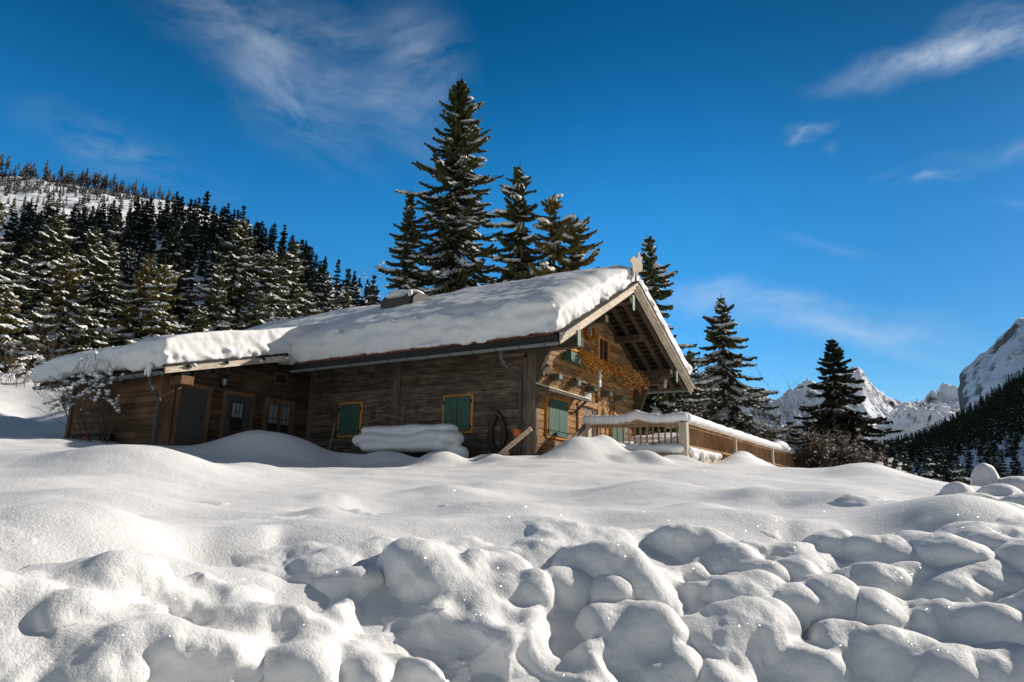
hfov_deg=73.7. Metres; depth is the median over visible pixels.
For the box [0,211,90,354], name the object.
spruce tree
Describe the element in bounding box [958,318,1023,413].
rocky mountain
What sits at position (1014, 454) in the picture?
forest spruce
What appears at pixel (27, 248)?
forest spruce
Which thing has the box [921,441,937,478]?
forest spruce
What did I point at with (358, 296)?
forest spruce
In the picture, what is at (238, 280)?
spruce tree
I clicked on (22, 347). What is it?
bare shrub
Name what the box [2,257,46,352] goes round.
spruce tree
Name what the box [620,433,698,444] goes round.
terrace snow
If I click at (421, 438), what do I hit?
bench snow
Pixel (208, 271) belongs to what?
forest spruce
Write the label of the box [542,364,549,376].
wall lantern
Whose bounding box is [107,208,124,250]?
forest spruce
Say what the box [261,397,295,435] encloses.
wing window
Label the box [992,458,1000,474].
forest spruce
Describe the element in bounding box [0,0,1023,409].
sky
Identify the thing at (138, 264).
forest spruce
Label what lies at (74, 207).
forest spruce
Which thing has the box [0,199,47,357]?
spruce tree
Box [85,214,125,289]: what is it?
forest spruce
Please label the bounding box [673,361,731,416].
bare shrub
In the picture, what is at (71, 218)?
forest spruce
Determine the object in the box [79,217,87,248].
forest spruce
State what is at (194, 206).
forest spruce
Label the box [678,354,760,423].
bare shrub
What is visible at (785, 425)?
bare shrub
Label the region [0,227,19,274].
forest spruce
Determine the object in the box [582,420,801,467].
terrace fence
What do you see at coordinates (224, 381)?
wall lantern
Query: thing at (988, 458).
forest spruce
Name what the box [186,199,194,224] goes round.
forest spruce
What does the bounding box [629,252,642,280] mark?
carved animal
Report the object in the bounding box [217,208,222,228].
forest spruce
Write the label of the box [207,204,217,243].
forest spruce
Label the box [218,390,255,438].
wing door
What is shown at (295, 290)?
spruce tree
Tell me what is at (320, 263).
forest spruce
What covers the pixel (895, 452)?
forest spruce
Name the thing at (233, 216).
forest spruce
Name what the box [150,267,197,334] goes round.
spruce tree
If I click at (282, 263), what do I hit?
forest spruce
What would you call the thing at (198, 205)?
forest spruce
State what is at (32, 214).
forest spruce
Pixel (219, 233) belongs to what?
forest spruce
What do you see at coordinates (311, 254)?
forest spruce
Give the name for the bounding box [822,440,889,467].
bare shrub
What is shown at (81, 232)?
forest spruce
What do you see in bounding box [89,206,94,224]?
forest spruce
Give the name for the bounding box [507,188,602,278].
spruce tree
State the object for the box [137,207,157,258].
forest spruce
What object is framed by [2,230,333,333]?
hillside
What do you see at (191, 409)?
wing door
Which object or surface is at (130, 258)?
spruce tree
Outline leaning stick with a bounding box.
[329,423,335,449]
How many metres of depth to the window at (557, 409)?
17.95 m
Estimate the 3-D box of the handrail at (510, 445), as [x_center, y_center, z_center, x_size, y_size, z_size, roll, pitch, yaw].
[0.016,2.833,16.652,1.097,1.442,0.100,-7,-15,31]
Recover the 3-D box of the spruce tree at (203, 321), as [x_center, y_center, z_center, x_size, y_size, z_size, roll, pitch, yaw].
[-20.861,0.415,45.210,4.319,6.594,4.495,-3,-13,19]
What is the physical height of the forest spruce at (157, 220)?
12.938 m
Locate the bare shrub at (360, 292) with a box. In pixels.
[315,258,421,307]
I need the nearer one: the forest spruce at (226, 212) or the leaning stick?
the leaning stick
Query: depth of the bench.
19.64 m
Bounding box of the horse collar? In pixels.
[487,410,506,453]
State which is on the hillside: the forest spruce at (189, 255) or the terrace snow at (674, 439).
the forest spruce at (189, 255)
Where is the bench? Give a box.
[363,404,405,453]
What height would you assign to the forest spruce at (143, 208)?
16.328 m
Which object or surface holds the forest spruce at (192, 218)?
on the hillside
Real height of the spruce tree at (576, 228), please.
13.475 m
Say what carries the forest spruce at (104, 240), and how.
on the hillside
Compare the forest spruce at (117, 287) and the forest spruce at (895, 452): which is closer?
the forest spruce at (117, 287)
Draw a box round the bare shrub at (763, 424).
[728,383,796,449]
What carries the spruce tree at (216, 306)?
on the snow ground
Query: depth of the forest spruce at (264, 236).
216.94 m
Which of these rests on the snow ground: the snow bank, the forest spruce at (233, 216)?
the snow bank
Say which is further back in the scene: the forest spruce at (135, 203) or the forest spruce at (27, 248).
the forest spruce at (135, 203)
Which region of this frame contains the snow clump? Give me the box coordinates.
[144,363,152,376]
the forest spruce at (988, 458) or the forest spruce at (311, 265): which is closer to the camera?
the forest spruce at (311, 265)
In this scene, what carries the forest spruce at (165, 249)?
on the hillside
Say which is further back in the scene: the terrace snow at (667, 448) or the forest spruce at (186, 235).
the forest spruce at (186, 235)
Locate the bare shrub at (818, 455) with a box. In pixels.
[790,424,871,467]
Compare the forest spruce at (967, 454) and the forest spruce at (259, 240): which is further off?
the forest spruce at (967, 454)
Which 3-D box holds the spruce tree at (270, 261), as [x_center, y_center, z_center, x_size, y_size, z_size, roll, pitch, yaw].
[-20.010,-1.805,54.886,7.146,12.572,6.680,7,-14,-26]
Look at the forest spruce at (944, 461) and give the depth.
251.58 m
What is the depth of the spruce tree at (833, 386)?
30.34 m
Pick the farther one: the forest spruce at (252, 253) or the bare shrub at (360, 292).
the forest spruce at (252, 253)
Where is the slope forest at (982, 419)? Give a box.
[863,367,1023,470]
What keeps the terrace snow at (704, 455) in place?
on the terrace
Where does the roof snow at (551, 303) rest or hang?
on the alpine hut
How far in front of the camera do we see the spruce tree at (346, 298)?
62.05 m
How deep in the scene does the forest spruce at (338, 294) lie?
145.10 m
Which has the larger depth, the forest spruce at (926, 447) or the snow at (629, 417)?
the forest spruce at (926, 447)
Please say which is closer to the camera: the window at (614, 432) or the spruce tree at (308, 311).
the window at (614, 432)
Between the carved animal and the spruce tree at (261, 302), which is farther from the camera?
the spruce tree at (261, 302)
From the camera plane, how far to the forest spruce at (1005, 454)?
319.13 m
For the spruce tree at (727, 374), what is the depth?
36.30 m
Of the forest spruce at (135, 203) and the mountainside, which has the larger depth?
the mountainside
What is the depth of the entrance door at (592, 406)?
19.84 m
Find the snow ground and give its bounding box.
[0,375,1023,681]
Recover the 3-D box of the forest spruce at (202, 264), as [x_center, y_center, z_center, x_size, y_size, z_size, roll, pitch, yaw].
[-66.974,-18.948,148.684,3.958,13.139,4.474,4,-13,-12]
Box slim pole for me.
[272,307,280,320]
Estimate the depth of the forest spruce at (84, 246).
85.83 m
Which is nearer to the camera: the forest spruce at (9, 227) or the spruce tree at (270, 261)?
the spruce tree at (270, 261)
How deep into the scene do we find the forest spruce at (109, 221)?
148.44 m
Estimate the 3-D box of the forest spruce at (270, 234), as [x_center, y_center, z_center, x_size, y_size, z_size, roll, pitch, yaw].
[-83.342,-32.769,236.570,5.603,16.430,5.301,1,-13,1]
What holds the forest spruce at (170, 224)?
on the hillside
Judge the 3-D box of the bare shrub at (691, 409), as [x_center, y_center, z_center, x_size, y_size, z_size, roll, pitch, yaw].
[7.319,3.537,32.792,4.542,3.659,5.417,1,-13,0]
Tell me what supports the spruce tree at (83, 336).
on the snow ground
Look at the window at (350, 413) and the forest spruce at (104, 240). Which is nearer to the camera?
the window at (350, 413)
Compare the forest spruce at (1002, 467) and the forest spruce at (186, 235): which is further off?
the forest spruce at (1002, 467)
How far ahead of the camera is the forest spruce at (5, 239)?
100.59 m
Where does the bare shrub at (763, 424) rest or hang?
on the snow ground
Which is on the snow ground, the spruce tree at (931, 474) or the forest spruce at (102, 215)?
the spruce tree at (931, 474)
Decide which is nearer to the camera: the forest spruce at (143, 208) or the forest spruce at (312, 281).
the forest spruce at (312, 281)
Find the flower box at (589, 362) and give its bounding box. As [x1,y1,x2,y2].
[563,349,649,393]
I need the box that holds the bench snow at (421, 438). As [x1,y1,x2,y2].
[352,424,468,457]
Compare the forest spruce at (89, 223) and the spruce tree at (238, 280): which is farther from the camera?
the forest spruce at (89, 223)
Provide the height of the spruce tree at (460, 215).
23.088 m
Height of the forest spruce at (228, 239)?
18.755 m
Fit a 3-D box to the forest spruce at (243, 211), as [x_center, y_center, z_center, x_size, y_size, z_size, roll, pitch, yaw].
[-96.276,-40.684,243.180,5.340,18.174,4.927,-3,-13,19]
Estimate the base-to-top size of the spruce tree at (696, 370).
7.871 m
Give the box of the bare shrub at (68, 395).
[25,351,135,442]
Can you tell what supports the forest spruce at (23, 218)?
on the hillside
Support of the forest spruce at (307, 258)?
on the hillside
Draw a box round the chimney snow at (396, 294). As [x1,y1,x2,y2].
[386,289,423,298]
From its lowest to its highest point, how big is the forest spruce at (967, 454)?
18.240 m
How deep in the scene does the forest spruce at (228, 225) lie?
173.79 m
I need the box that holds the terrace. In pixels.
[657,453,720,463]
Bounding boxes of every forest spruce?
[0,213,16,261]
[0,221,35,314]
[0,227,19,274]
[0,230,8,272]
[0,240,20,290]
[2,210,43,296]
[4,213,20,249]
[9,211,27,249]
[12,241,34,295]
[14,202,30,230]
[17,223,25,255]
[24,205,36,236]
[34,206,57,275]
[37,207,52,236]
[65,208,74,253]
[66,203,78,225]
[68,212,83,253]
[68,245,83,298]
[72,222,87,274]
[75,217,93,248]
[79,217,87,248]
[81,207,87,225]
[81,233,95,275]
[85,212,102,239]
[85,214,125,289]
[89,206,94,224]
[98,203,106,227]
[99,207,104,233]
[100,232,107,246]
[101,209,112,244]
[102,200,115,230]
[102,204,112,232]
[102,211,116,243]
[103,224,124,270]
[106,249,120,304]
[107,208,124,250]
[118,204,145,261]
[121,220,138,272]
[122,209,131,239]
[124,196,142,239]
[126,257,141,304]
[135,225,141,259]
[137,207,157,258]
[138,201,144,232]
[139,251,145,275]
[140,198,156,241]
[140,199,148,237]
[140,201,148,239]
[140,219,154,259]
[145,227,158,276]
[151,251,162,284]
[153,214,192,333]
[155,202,161,229]
[155,206,178,251]
[155,213,159,228]
[156,195,169,227]
[156,204,171,234]
[156,211,166,240]
[157,222,177,267]
[157,233,171,294]
[158,197,186,244]
[158,199,167,230]
[168,191,179,230]
[176,225,197,304]
[177,209,201,260]
[180,209,187,245]
[180,227,200,312]
[185,199,200,234]
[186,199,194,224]
[190,222,200,269]
[193,260,216,328]
[195,197,201,227]
[195,229,210,275]
[195,234,232,324]
[196,191,215,258]
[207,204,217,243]
[208,206,225,256]
[208,222,223,262]
[209,203,232,257]
[210,213,218,240]
[214,214,235,263]
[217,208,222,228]
[231,208,235,228]
[232,207,241,230]
[236,205,247,235]
[243,228,261,289]
[251,220,261,279]
[253,223,265,275]
[258,238,276,283]
[259,221,267,261]
[260,228,267,263]
[265,227,274,247]
[267,223,278,252]
[271,254,286,310]
[275,242,283,272]
[276,225,287,253]
[276,234,286,264]
[293,238,308,278]
[295,244,312,297]
[295,245,310,315]
[295,258,305,316]
[299,264,318,314]
[306,246,313,282]
[309,247,314,278]
[312,261,324,298]
[313,254,318,270]
[314,264,324,304]
[322,256,327,273]
[332,259,341,301]
[335,267,355,304]
[335,282,340,303]
[349,275,359,306]
[354,278,364,306]
[365,275,379,304]
[891,443,898,461]
[904,446,918,473]
[913,449,925,475]
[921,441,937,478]
[931,442,941,473]
[934,440,940,472]
[937,447,942,473]
[939,443,952,474]
[940,447,952,480]
[944,456,953,481]
[952,446,963,477]
[963,442,973,475]
[963,457,970,483]
[976,436,983,462]
[984,442,992,465]
[986,435,993,457]
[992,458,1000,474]
[994,445,1006,472]
[998,448,1008,477]
[1002,433,1010,456]
[1007,446,1022,476]
[1009,441,1023,472]
[1009,453,1019,475]
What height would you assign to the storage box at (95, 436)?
0.370 m
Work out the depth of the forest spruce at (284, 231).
214.35 m
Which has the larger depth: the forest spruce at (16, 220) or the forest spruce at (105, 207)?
the forest spruce at (105, 207)
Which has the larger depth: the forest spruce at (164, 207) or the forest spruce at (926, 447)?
the forest spruce at (926, 447)
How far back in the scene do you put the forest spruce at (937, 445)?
318.58 m
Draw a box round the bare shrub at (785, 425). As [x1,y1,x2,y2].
[759,395,814,445]
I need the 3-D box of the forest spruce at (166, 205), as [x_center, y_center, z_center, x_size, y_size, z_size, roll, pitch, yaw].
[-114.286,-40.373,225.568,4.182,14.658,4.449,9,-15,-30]
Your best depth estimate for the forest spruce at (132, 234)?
126.43 m
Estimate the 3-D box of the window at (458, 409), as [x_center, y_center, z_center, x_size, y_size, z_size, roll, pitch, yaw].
[-1.472,1.972,18.482,1.000,1.060,0.114,-7,-15,31]
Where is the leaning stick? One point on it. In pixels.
(332, 436)
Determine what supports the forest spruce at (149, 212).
on the hillside
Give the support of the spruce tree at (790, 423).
on the snow ground
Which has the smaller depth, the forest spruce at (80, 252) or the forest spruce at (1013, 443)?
the forest spruce at (80, 252)
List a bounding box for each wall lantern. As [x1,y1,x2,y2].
[219,375,227,388]
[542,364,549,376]
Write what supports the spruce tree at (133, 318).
on the snow ground
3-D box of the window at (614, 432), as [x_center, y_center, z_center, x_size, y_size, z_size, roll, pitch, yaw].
[3.326,2.820,21.404,0.114,1.100,1.100,-7,-15,31]
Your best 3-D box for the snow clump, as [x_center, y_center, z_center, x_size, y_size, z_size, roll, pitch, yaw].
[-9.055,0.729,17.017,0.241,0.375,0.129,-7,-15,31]
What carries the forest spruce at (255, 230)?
on the hillside
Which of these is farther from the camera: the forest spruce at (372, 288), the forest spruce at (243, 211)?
the forest spruce at (243, 211)
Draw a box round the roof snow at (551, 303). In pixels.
[29,265,692,382]
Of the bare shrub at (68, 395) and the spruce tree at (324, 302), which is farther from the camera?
the spruce tree at (324, 302)
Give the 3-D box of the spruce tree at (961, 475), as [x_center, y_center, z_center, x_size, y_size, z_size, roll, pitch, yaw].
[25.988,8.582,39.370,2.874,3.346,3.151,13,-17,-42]
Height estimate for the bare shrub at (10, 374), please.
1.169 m
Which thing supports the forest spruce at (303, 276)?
on the hillside
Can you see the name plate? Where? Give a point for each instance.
(587, 395)
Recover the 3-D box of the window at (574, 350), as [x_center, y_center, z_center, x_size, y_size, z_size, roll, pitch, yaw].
[1.816,-0.092,19.483,0.060,0.830,0.780,-7,-15,31]
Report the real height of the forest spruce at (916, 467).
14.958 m
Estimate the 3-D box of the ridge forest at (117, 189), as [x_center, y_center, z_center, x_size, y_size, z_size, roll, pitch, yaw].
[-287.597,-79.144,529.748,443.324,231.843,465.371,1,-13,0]
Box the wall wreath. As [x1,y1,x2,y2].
[584,325,595,341]
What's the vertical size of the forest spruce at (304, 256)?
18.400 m
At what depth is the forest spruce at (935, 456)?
309.27 m
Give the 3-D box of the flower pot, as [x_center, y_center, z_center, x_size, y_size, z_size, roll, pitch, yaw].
[0.118,2.317,17.110,0.256,0.195,0.256,-7,-15,31]
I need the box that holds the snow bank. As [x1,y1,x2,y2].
[0,494,1023,681]
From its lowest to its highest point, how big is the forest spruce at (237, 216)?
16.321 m
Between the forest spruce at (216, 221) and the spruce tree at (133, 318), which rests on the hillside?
the forest spruce at (216, 221)
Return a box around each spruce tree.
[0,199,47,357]
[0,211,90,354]
[0,290,32,372]
[0,302,61,376]
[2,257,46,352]
[11,252,99,357]
[18,226,122,347]
[31,238,127,355]
[32,302,112,367]
[90,254,184,346]
[109,245,146,344]
[123,257,191,344]
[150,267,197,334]
[166,219,287,329]
[178,264,241,330]
[179,300,218,333]
[233,248,289,328]
[237,288,269,329]
[262,240,315,318]
[297,294,323,316]
[312,270,337,313]
[332,285,355,309]
[367,77,503,305]
[369,186,431,305]
[466,164,551,287]
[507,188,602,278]
[551,212,599,270]
[633,233,737,438]
[668,350,700,411]
[673,293,809,451]
[784,421,795,444]
[787,339,912,470]
[895,451,917,475]
[917,456,944,480]
[947,462,969,483]
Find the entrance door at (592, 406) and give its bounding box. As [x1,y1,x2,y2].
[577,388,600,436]
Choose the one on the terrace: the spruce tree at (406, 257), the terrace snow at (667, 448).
the terrace snow at (667, 448)
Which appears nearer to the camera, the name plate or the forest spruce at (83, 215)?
the name plate
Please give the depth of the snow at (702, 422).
20.53 m
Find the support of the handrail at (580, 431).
attached to the terrace fence
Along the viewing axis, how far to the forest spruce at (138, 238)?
161.29 m
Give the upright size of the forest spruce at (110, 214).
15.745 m
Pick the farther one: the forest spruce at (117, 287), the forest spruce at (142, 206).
the forest spruce at (142, 206)
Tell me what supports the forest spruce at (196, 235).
on the hillside
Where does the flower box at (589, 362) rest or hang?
attached to the alpine hut
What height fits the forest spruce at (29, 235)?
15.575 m
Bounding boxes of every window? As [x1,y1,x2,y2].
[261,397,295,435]
[337,401,363,437]
[442,393,473,432]
[546,395,568,440]
[568,329,582,352]
[596,335,609,362]
[610,412,625,441]
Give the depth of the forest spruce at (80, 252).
75.93 m
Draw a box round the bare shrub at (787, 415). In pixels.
[728,365,852,464]
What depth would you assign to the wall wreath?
20.19 m
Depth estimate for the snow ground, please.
7.50 m
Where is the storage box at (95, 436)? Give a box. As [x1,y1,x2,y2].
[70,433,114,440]
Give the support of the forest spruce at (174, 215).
on the hillside
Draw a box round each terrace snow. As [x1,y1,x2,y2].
[618,442,683,453]
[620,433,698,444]
[689,447,721,461]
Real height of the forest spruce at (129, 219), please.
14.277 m
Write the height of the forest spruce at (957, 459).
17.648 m
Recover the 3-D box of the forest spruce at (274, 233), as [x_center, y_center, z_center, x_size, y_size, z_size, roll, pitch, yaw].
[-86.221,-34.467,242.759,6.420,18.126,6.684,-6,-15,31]
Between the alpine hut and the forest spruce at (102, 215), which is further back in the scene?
the forest spruce at (102, 215)
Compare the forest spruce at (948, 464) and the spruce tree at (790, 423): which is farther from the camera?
the forest spruce at (948, 464)
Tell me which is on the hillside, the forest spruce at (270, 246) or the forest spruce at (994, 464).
the forest spruce at (270, 246)
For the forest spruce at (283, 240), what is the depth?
205.79 m
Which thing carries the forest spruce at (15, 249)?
on the hillside
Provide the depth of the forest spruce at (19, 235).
105.87 m
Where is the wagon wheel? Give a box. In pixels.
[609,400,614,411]
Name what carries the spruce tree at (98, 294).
on the hillside
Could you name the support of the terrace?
on the snow ground
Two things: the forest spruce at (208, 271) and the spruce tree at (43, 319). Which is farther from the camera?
the forest spruce at (208, 271)
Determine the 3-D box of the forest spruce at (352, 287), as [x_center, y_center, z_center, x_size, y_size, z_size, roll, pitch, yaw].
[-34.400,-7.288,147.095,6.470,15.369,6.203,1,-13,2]
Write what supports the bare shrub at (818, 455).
on the snow ground
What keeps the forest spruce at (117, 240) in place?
on the hillside
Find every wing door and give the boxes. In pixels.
[169,384,212,445]
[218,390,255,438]
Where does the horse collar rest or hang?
hanging from the alpine hut
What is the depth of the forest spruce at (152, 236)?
137.61 m
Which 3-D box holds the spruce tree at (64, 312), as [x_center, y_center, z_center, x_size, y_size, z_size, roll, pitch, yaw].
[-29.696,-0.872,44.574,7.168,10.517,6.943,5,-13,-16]
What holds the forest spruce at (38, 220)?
on the hillside
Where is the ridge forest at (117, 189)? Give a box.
[0,153,330,283]
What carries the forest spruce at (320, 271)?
on the hillside
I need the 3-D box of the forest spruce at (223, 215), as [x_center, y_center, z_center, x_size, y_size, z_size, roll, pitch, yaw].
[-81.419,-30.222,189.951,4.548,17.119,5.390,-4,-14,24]
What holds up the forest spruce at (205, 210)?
on the hillside
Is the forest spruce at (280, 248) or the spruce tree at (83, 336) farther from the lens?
the forest spruce at (280, 248)
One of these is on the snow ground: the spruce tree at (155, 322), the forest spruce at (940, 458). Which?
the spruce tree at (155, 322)
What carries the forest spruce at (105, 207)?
on the hillside
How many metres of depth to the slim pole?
29.13 m
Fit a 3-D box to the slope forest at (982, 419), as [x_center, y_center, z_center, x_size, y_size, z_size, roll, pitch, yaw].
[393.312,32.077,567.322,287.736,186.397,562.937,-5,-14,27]
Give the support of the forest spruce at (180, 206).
on the hillside
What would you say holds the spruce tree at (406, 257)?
on the snow ground
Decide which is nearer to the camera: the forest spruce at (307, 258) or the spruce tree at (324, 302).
the spruce tree at (324, 302)
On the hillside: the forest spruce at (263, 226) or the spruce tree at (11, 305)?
the forest spruce at (263, 226)
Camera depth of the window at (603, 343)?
21.06 m
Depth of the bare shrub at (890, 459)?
22.66 m
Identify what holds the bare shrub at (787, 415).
on the snow ground
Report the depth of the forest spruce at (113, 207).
211.96 m
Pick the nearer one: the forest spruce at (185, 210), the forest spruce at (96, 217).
the forest spruce at (96, 217)
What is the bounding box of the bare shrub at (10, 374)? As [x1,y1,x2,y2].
[0,361,32,383]
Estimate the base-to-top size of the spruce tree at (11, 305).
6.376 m
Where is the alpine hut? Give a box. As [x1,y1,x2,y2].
[32,281,694,458]
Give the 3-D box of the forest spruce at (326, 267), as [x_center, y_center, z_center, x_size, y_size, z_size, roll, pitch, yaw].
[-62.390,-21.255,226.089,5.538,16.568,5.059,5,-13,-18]
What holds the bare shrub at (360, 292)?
on the snow ground
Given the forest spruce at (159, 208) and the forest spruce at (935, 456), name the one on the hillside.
the forest spruce at (159, 208)
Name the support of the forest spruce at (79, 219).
on the hillside
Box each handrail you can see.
[497,427,532,455]
[571,424,585,437]
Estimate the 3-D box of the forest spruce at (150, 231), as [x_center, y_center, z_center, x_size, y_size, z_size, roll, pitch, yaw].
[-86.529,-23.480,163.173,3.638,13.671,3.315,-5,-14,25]
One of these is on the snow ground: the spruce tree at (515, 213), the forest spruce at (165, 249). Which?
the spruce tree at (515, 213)
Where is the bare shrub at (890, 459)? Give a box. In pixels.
[875,457,903,471]
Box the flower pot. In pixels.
[512,429,521,437]
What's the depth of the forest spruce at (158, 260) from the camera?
113.94 m
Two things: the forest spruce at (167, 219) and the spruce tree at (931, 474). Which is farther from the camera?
the forest spruce at (167, 219)
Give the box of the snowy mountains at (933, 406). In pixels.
[662,367,959,444]
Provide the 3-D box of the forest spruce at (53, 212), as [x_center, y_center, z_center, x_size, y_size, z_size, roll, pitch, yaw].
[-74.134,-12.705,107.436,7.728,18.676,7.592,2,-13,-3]
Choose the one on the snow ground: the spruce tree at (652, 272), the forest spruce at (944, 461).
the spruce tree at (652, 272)
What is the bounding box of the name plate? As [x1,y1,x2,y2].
[584,392,590,400]
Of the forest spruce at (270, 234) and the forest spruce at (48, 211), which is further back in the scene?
the forest spruce at (270, 234)
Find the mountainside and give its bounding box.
[0,176,333,294]
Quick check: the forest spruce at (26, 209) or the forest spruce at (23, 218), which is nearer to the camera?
the forest spruce at (23, 218)
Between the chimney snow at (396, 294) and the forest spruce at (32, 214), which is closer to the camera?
the chimney snow at (396, 294)
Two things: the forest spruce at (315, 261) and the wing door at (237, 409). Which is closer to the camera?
the wing door at (237, 409)
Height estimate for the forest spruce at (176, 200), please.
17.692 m
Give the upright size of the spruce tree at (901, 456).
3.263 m
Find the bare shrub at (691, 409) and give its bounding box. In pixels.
[661,401,705,415]
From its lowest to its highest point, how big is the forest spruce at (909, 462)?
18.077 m
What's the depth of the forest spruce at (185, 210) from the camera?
192.04 m
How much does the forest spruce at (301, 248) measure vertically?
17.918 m
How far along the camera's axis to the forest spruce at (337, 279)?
221.86 m
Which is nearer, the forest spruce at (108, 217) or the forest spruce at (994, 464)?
the forest spruce at (108, 217)
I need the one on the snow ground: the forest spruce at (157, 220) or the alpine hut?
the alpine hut
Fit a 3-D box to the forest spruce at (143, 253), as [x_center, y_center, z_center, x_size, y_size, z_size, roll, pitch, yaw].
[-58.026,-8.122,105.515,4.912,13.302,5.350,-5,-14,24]
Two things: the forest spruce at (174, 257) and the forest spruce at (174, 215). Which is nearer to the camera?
the forest spruce at (174, 257)
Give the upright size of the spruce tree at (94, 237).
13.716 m
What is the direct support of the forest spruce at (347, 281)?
on the hillside
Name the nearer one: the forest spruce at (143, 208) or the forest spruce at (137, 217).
the forest spruce at (137, 217)
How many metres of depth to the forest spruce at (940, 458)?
298.99 m
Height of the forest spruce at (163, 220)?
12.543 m
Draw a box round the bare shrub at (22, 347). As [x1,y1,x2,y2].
[0,324,80,387]

